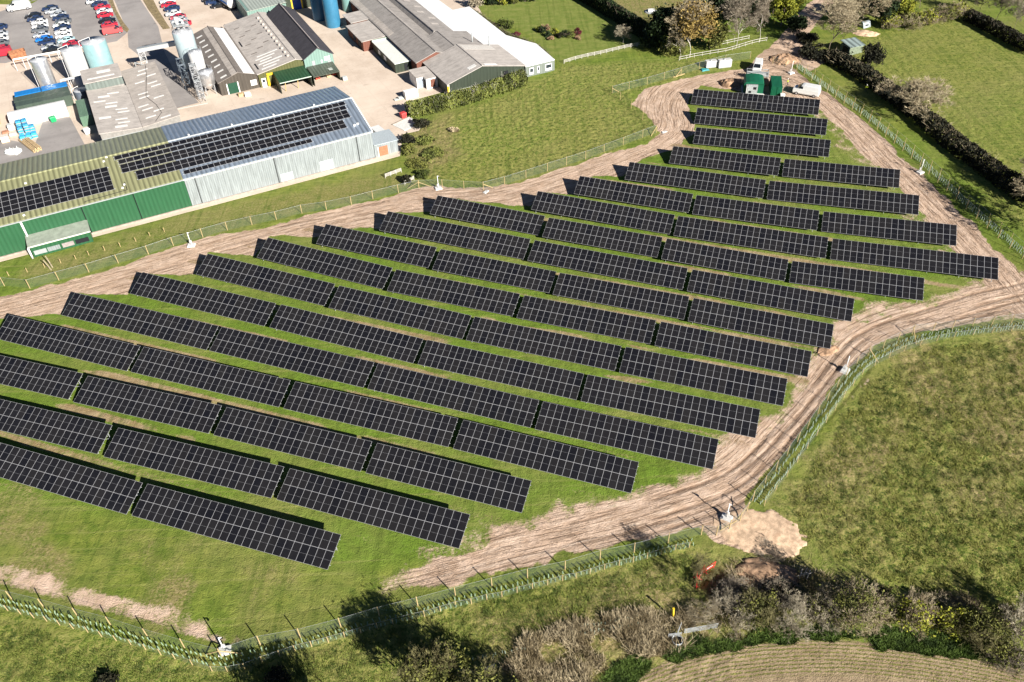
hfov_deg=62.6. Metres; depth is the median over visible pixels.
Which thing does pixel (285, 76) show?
loading canopy
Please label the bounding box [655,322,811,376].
solar table
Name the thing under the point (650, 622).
dry reeds
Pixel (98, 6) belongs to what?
parked car
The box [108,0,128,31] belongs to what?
verge
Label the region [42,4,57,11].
parked car
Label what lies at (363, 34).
lean to
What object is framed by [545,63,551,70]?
window
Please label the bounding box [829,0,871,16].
bare bush
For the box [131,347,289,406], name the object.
solar table
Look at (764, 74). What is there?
equipment cage
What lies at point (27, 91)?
shipping container
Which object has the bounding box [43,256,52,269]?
old post
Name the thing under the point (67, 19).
parked car
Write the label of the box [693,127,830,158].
solar table
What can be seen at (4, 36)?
parked car
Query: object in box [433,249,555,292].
solar table
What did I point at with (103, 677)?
hedgerow bush
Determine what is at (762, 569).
soil heap
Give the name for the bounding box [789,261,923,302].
solar table
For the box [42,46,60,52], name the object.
parked car
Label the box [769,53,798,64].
soil heap
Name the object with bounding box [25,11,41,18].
parked car
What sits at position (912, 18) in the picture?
bramble bush
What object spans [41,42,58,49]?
parked car
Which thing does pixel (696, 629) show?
metal gate
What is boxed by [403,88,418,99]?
wrapped stack
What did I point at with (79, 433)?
solar table
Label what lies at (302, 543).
solar table
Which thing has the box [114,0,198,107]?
access road
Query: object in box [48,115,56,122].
wheelie bin
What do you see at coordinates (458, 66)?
factory hall
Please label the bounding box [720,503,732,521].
camera mast
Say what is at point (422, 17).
factory hall
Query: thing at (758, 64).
van
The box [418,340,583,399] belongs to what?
solar table
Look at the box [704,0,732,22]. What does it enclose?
evergreen tree
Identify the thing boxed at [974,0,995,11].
bare tree
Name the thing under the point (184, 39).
feed silo
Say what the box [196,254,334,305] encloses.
solar table
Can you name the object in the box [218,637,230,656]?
camera mast
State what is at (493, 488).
solar table
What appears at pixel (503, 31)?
hedge
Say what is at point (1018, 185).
bare tree
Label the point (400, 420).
solar table
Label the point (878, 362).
wire fence
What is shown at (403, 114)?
wheelie bin
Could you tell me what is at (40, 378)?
solar table
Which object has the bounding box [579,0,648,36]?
hedge
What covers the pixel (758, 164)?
solar table
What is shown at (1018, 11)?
bare tree
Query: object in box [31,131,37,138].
crate stack
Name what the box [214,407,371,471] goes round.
solar table
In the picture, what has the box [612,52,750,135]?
wire fence
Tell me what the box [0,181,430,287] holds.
wire fence
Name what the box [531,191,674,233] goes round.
solar table
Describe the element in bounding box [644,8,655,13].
white bench
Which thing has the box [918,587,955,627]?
hedgerow bush
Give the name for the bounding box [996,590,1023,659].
hedgerow bush
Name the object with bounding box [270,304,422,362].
solar table
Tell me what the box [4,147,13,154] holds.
bulk bag
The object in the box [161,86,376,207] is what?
storage shed
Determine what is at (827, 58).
undergrowth
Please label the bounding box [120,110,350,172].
rooftop solar array
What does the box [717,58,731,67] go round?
site tank
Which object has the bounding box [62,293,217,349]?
solar table
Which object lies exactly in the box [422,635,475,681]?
bush
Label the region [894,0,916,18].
shrub
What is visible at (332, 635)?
stock fence
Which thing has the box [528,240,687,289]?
solar table
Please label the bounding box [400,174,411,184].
scrub bush
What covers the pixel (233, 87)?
door
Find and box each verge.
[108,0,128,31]
[143,0,169,28]
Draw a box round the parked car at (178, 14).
[170,13,185,19]
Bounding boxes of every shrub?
[467,0,482,6]
[486,0,496,4]
[495,17,513,28]
[496,0,507,4]
[538,25,545,32]
[544,31,552,37]
[550,27,558,35]
[556,32,564,37]
[566,29,575,37]
[574,27,582,35]
[638,31,660,48]
[658,36,690,56]
[701,17,729,49]
[857,42,887,66]
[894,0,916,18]
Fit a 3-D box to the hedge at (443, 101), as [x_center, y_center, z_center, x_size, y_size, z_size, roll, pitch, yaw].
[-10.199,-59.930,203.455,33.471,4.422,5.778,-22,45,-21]
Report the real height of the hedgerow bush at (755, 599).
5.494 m
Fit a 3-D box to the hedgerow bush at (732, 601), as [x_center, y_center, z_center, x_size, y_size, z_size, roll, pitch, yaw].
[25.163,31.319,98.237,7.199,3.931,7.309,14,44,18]
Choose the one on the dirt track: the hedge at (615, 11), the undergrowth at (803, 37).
the undergrowth at (803, 37)
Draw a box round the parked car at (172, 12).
[165,9,180,16]
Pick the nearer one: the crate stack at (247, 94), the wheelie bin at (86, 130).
the wheelie bin at (86, 130)
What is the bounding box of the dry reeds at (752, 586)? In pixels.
[698,556,879,632]
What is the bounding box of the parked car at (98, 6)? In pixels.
[94,3,110,9]
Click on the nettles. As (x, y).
(927, 646)
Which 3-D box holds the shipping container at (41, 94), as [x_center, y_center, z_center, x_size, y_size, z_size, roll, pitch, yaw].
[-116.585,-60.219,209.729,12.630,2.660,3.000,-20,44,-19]
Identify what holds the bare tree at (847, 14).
on the grass field at (576, 112)
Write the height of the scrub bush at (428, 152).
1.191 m
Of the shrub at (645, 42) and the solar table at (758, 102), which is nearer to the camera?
the solar table at (758, 102)
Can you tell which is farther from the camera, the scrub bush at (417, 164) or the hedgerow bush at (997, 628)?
the scrub bush at (417, 164)
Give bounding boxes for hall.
[223,11,303,87]
[235,0,285,16]
[285,0,310,9]
[341,0,442,68]
[389,0,452,34]
[423,43,525,93]
[427,31,489,50]
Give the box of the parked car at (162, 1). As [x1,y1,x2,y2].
[160,0,175,3]
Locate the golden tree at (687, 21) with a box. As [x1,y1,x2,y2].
[661,0,722,56]
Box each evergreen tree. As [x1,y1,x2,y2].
[642,3,679,48]
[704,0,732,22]
[863,0,901,26]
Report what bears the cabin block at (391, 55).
on the yard surface at (374, 85)
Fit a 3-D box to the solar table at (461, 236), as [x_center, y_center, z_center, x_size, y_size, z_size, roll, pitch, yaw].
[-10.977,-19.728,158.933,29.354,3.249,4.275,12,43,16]
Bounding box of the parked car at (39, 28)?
[31,25,48,32]
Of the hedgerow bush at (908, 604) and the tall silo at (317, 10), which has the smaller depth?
the hedgerow bush at (908, 604)
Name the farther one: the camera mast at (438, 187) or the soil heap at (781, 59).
the soil heap at (781, 59)
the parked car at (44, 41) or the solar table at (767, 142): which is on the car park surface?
the parked car at (44, 41)
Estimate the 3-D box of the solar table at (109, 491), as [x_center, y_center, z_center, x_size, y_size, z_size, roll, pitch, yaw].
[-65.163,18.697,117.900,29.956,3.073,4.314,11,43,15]
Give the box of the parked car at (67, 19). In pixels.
[55,17,71,22]
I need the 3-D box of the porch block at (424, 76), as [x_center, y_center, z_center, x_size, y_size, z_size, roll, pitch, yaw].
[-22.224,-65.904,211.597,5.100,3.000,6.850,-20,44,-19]
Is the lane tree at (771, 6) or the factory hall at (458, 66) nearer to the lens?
the factory hall at (458, 66)
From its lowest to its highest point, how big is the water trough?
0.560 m
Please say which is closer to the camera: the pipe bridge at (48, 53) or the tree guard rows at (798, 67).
the tree guard rows at (798, 67)
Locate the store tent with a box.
[7,100,68,127]
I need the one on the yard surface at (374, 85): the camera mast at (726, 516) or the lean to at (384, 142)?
the lean to at (384, 142)
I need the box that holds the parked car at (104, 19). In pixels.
[99,16,115,23]
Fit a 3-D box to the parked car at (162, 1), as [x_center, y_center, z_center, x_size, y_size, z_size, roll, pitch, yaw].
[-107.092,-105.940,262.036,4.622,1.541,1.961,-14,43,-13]
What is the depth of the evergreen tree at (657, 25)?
218.54 m
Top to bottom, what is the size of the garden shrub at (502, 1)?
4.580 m
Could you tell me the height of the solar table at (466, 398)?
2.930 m
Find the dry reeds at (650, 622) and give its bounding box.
[454,601,745,681]
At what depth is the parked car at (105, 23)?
247.56 m
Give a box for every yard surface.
[0,0,481,261]
[0,117,83,163]
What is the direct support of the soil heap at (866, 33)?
on the grass field at (576, 112)
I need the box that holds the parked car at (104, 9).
[96,7,112,13]
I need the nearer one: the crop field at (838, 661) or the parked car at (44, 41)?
the crop field at (838, 661)
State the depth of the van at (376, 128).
189.78 m
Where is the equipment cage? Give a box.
[746,68,768,77]
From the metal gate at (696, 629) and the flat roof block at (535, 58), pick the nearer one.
the metal gate at (696, 629)
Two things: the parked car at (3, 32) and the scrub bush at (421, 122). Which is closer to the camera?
the scrub bush at (421, 122)
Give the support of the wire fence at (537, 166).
on the grass field at (576, 112)
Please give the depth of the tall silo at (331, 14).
240.08 m
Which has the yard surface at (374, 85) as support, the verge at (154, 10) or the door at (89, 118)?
the verge at (154, 10)
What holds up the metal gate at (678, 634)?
on the grass field at (576, 112)
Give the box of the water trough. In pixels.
[672,634,682,646]
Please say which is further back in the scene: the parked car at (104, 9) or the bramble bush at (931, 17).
the parked car at (104, 9)
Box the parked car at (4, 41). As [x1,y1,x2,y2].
[0,38,9,43]
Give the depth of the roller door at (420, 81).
210.06 m
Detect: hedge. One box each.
[403,69,528,117]
[469,5,551,56]
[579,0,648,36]
[823,49,1023,205]
[963,7,1023,51]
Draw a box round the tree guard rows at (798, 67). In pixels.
[796,64,1023,254]
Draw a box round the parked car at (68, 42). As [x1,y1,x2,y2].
[62,39,79,45]
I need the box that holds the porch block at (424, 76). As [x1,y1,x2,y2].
[408,66,437,88]
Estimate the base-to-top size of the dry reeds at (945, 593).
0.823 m
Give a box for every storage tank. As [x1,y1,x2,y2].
[27,55,56,86]
[58,44,88,86]
[78,36,113,67]
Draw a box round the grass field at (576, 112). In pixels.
[0,0,1023,681]
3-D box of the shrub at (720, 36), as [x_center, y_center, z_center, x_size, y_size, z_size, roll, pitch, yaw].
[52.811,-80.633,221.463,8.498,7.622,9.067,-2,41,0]
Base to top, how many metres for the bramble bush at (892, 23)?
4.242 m
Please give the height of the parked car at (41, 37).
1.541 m
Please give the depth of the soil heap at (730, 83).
205.97 m
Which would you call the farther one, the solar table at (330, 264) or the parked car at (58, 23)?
the parked car at (58, 23)
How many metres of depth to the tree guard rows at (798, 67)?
176.18 m
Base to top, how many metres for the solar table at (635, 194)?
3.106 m
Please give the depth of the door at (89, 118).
200.14 m
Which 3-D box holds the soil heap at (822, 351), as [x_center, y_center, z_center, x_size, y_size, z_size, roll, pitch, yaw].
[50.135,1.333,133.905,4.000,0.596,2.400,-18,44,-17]
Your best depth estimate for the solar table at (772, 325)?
136.88 m
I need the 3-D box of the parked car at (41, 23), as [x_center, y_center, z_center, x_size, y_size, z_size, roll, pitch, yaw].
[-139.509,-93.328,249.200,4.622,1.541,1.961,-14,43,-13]
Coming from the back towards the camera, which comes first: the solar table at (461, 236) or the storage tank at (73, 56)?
the storage tank at (73, 56)
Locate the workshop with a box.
[194,26,259,95]
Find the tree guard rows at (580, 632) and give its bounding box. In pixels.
[454,615,643,670]
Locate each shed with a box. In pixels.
[0,127,191,258]
[80,61,180,139]
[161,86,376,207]
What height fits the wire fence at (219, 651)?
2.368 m
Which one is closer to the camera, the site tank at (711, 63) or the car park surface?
the site tank at (711, 63)
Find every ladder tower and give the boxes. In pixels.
[175,58,191,88]
[188,62,205,102]
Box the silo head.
[169,15,189,32]
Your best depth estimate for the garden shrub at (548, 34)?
232.22 m
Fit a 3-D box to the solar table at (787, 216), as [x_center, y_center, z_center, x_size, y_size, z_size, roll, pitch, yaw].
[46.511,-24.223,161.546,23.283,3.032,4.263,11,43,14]
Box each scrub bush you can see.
[399,132,417,142]
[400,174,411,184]
[401,143,415,155]
[405,157,428,168]
[411,117,431,128]
[415,134,436,145]
[415,169,430,178]
[420,144,447,162]
[448,126,459,131]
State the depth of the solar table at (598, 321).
138.96 m
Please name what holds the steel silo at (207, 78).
on the yard surface at (374, 85)
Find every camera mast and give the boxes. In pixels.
[187,233,195,247]
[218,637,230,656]
[435,176,441,190]
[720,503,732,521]
[787,61,794,74]
[840,355,849,374]
[915,159,924,174]
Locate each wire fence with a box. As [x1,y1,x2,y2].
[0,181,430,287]
[5,527,701,655]
[418,125,656,189]
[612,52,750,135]
[701,491,754,535]
[756,313,1023,489]
[772,57,1023,258]
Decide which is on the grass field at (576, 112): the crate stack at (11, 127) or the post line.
the post line
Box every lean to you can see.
[343,10,368,24]
[346,20,385,51]
[371,129,398,156]
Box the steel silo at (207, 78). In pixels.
[197,65,216,95]
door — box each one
[81,117,88,126]
[86,116,93,124]
[196,158,277,202]
[227,82,238,93]
[261,78,266,86]
[275,137,358,181]
[292,0,301,9]
[378,145,388,155]
[418,78,423,87]
[771,87,776,95]
[776,87,781,95]
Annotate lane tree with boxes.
[737,0,769,19]
[766,0,774,11]
[771,0,799,25]
[784,14,807,32]
[793,0,808,10]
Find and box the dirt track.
[0,0,1023,642]
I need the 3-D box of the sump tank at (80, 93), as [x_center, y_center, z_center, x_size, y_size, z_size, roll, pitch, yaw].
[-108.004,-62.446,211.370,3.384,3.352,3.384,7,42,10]
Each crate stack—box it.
[6,122,15,131]
[9,131,17,136]
[15,119,23,128]
[17,125,24,134]
[22,122,30,133]
[28,123,36,132]
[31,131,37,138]
[244,91,250,96]
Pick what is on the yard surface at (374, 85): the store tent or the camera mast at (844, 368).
the store tent
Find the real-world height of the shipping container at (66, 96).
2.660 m
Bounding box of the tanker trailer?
[219,0,235,10]
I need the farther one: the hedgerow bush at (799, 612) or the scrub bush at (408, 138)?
the scrub bush at (408, 138)
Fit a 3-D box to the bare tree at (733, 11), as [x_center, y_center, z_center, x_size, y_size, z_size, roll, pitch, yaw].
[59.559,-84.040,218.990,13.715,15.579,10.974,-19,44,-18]
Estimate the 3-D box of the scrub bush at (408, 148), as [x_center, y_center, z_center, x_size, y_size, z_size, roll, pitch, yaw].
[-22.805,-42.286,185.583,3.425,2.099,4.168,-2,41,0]
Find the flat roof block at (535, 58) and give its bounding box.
[416,0,554,76]
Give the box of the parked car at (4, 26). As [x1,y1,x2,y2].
[0,23,7,29]
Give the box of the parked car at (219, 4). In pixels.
[211,1,224,8]
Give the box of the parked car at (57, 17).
[52,13,68,20]
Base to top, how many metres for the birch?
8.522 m
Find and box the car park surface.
[0,0,126,62]
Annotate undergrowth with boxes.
[795,31,819,44]
[798,42,831,59]
[818,48,853,63]
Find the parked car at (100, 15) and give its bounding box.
[97,11,113,18]
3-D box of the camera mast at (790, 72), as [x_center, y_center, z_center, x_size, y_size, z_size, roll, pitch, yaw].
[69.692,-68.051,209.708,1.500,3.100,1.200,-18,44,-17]
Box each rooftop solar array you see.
[0,167,114,217]
[113,101,345,159]
[117,105,347,163]
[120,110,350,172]
[135,120,346,179]
[183,139,312,174]
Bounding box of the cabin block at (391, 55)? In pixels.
[371,37,411,72]
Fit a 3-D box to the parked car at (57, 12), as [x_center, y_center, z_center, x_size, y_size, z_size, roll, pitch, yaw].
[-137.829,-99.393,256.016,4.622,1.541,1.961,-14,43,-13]
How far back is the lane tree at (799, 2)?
235.20 m
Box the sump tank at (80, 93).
[71,86,87,99]
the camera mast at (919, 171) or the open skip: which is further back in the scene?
the open skip
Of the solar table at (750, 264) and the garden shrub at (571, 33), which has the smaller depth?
the solar table at (750, 264)
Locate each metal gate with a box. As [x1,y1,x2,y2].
[668,632,681,637]
[684,623,717,632]
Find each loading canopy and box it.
[273,65,312,92]
[307,61,340,84]
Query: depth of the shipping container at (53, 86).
212.09 m
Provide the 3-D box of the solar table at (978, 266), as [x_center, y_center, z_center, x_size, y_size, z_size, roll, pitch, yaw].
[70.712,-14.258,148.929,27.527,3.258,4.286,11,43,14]
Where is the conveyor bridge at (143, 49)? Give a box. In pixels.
[136,40,174,63]
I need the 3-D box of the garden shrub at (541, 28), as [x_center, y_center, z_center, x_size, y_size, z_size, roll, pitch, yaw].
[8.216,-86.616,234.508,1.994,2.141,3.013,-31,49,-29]
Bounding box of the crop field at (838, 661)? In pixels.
[619,638,1023,681]
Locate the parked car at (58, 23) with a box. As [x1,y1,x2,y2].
[52,21,69,27]
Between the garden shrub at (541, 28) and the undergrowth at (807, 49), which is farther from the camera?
the garden shrub at (541, 28)
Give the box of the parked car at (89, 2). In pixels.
[86,0,95,4]
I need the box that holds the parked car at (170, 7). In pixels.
[164,4,179,11]
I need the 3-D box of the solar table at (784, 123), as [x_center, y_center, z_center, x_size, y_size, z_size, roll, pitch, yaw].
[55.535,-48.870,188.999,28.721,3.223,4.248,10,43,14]
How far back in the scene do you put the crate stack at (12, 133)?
197.75 m
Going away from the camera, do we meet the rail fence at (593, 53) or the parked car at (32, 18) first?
the rail fence at (593, 53)
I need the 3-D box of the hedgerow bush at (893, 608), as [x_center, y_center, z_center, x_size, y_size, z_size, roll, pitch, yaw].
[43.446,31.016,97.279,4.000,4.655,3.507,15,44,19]
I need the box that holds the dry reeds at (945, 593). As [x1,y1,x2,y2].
[870,581,1022,627]
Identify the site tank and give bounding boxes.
[704,59,717,67]
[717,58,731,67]
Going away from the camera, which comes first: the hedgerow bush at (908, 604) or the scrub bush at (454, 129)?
the hedgerow bush at (908, 604)
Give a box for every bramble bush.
[876,13,905,30]
[898,10,923,30]
[915,8,943,25]
[933,4,961,23]
[951,0,972,19]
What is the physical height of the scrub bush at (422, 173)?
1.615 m
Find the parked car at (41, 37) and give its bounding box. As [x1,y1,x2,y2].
[35,35,52,41]
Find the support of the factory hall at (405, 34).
on the yard surface at (374, 85)
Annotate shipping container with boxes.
[13,86,70,102]
[14,87,41,96]
[15,91,73,109]
[41,81,69,90]
[75,98,94,126]
[769,76,782,95]
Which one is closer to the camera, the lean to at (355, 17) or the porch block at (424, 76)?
the porch block at (424, 76)
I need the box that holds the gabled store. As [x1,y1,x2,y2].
[266,3,333,70]
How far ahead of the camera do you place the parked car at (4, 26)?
249.18 m
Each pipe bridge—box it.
[13,46,81,70]
[60,77,74,86]
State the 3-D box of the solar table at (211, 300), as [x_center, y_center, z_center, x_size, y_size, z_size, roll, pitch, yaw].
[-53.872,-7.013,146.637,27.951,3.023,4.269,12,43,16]
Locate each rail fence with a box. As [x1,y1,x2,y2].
[565,42,639,61]
[679,37,766,58]
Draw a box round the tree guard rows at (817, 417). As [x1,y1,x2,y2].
[754,321,1023,503]
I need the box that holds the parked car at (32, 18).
[27,15,43,22]
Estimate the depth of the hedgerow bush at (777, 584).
101.05 m
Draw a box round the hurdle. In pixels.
[385,168,401,177]
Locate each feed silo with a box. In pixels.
[171,26,197,82]
[187,45,205,86]
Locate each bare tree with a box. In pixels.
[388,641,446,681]
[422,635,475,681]
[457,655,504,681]
[614,24,632,38]
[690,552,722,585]
[718,0,770,48]
[742,0,772,41]
[813,0,866,49]
[837,0,895,26]
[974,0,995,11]
[991,0,1023,19]
[1006,0,1023,27]
[1009,168,1023,196]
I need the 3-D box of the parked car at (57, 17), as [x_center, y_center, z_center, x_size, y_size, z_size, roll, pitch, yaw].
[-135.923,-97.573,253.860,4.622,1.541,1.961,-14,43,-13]
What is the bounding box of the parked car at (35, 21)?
[31,18,47,24]
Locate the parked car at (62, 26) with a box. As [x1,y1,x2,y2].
[54,23,70,30]
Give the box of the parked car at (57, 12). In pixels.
[50,10,66,16]
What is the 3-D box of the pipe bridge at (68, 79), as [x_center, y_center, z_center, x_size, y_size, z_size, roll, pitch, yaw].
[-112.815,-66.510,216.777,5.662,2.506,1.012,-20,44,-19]
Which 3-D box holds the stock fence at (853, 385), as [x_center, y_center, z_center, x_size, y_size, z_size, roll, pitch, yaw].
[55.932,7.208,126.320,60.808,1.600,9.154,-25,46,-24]
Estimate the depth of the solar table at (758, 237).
155.11 m
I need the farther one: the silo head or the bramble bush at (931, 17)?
the bramble bush at (931, 17)
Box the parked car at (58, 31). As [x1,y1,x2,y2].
[54,27,71,34]
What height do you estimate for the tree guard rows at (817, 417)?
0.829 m
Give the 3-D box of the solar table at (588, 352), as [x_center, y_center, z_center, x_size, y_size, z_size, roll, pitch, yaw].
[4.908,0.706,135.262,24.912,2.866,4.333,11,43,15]
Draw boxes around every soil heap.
[713,508,806,557]
[718,78,742,88]
[734,557,799,589]
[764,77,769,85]
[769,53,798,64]
[817,345,839,355]
[853,30,878,36]
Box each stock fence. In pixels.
[3,542,689,671]
[764,325,1017,505]
[800,60,1023,247]
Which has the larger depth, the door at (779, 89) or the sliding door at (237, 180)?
the door at (779, 89)
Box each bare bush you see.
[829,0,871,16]
[875,75,954,121]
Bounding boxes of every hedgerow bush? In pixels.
[95,671,119,681]
[262,661,291,681]
[681,597,718,630]
[693,587,756,640]
[711,573,758,617]
[733,585,787,636]
[754,537,784,563]
[758,574,803,613]
[771,588,825,642]
[802,587,842,639]
[815,566,898,640]
[872,592,905,627]
[892,586,949,640]
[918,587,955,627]
[932,603,982,648]
[955,600,1020,663]
[985,635,1023,678]
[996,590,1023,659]
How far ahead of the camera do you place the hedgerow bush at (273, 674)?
94.82 m
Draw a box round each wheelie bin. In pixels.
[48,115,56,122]
[83,127,90,134]
[399,111,406,118]
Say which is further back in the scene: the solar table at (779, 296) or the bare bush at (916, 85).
the bare bush at (916, 85)
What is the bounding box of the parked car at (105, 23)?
[101,21,117,26]
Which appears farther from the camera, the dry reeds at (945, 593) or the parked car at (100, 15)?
the parked car at (100, 15)
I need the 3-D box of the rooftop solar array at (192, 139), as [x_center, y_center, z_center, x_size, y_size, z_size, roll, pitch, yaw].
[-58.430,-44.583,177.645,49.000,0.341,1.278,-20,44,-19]
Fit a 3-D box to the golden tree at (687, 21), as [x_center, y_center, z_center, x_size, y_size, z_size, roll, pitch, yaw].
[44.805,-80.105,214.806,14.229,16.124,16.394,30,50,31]
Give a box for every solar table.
[0,315,139,370]
[0,355,82,399]
[0,399,111,453]
[0,443,141,513]
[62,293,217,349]
[74,376,221,433]
[103,428,283,497]
[130,272,275,325]
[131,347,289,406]
[132,484,340,569]
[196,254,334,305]
[209,327,373,387]
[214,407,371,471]
[257,238,391,288]
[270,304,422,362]
[277,468,469,548]
[283,382,457,446]
[316,224,436,267]
[329,286,470,338]
[366,443,530,512]
[367,363,538,427]
[380,211,529,258]
[387,269,519,315]
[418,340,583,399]
[430,195,544,234]
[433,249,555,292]
[453,420,638,492]
[466,317,620,370]
[517,295,655,343]
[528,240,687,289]
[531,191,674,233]
[535,401,718,468]
[542,218,662,256]
[553,273,688,319]
[574,176,692,212]
[581,374,759,437]
[619,347,787,405]
[625,162,765,198]
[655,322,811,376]
[661,238,787,280]
[669,146,780,175]
[674,216,828,258]
[687,269,854,321]
[688,298,833,348]
[691,89,819,115]
[692,195,819,229]
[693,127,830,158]
[694,108,827,137]
[767,181,918,216]
[782,159,900,187]
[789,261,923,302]
[822,211,956,246]
[830,238,998,280]
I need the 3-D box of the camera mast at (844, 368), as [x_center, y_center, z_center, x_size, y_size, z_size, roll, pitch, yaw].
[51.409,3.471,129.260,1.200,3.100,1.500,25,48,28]
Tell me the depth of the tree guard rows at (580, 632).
98.17 m
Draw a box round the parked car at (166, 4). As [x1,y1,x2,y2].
[161,1,176,7]
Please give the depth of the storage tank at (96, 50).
215.27 m
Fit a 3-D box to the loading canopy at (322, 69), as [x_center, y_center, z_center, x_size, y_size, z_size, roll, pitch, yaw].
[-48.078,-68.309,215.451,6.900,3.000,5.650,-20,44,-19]
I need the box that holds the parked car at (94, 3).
[91,0,107,6]
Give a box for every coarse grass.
[0,555,701,681]
[789,332,1023,605]
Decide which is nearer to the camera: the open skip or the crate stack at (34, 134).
the crate stack at (34, 134)
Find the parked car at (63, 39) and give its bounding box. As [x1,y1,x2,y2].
[57,36,74,43]
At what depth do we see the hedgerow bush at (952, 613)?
95.91 m
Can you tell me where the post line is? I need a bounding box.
[6,228,164,275]
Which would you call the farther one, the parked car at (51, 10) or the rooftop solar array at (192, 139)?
the parked car at (51, 10)
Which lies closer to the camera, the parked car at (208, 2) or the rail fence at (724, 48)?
the rail fence at (724, 48)
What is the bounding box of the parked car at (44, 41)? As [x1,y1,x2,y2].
[38,38,55,45]
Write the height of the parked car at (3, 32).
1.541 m
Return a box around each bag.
[0,134,9,143]
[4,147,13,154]
[13,146,21,154]
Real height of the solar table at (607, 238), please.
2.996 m
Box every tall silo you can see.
[310,0,324,21]
[322,0,340,28]
[341,0,351,11]
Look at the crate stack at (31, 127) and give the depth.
198.10 m
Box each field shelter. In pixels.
[840,37,864,54]
[859,20,870,28]
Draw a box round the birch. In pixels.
[665,27,687,58]
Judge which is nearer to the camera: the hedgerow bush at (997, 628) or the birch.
the hedgerow bush at (997, 628)
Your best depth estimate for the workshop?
216.07 m
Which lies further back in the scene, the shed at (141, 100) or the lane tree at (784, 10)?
the lane tree at (784, 10)
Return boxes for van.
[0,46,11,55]
[6,0,31,11]
[102,25,122,35]
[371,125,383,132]
[752,58,762,70]
[792,83,820,97]
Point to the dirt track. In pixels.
(742, 464)
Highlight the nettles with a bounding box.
[591,624,1023,681]
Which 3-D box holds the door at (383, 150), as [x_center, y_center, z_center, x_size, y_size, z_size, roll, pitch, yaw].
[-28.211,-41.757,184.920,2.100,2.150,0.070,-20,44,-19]
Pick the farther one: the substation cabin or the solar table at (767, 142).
the substation cabin
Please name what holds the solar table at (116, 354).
on the grass field at (576, 112)
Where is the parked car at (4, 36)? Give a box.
[0,35,8,38]
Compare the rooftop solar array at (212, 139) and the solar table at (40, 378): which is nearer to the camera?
the solar table at (40, 378)
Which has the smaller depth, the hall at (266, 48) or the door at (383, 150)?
the door at (383, 150)
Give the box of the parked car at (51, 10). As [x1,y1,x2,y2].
[45,7,60,14]
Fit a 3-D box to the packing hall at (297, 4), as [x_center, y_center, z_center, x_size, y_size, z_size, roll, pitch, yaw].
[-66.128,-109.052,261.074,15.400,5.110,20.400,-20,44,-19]
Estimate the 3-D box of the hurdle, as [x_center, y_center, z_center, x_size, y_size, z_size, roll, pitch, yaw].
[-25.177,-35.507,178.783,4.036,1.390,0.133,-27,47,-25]
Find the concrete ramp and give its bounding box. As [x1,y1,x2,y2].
[392,117,416,130]
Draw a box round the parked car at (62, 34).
[55,31,72,38]
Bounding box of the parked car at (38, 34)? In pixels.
[33,30,49,37]
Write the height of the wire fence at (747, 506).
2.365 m
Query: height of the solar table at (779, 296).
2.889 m
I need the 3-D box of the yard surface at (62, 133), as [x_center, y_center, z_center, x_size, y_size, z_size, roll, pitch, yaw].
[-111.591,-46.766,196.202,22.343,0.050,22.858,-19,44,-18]
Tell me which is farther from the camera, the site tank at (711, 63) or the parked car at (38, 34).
the parked car at (38, 34)
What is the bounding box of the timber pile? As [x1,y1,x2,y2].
[18,136,41,152]
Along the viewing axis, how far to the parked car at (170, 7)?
256.22 m
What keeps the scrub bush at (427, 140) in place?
on the grass field at (576, 112)
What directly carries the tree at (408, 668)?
on the grass field at (576, 112)
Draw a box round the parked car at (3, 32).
[0,30,8,34]
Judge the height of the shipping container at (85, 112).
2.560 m
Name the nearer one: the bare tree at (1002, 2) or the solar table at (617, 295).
the solar table at (617, 295)
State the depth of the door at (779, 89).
199.95 m
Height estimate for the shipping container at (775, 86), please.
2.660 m
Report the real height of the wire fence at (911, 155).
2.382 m
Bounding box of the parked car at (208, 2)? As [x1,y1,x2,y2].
[205,0,218,4]
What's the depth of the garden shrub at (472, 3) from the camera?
249.62 m
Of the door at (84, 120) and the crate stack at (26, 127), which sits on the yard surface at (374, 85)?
the crate stack at (26, 127)
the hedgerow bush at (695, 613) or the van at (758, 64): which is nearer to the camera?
the hedgerow bush at (695, 613)
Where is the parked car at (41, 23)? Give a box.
[32,22,48,28]
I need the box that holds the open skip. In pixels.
[7,48,26,60]
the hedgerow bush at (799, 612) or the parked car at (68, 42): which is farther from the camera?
the parked car at (68, 42)
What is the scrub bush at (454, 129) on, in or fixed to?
on the grass field at (576, 112)
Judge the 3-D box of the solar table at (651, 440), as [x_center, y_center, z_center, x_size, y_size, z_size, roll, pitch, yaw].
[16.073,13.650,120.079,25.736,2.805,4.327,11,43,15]
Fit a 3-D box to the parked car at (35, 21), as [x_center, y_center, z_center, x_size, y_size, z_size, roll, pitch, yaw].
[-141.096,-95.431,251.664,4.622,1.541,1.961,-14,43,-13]
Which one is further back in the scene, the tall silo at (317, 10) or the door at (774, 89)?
the tall silo at (317, 10)
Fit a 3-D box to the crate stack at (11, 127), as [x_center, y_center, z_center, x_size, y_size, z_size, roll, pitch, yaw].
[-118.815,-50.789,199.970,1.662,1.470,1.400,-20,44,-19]
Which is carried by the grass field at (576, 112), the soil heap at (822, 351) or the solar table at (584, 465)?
the solar table at (584, 465)
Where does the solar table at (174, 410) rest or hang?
on the grass field at (576, 112)
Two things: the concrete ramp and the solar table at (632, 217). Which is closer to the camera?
the solar table at (632, 217)
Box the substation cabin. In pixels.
[741,73,763,94]
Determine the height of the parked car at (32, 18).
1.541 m
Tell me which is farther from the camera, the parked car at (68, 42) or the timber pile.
the parked car at (68, 42)
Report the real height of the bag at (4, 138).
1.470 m

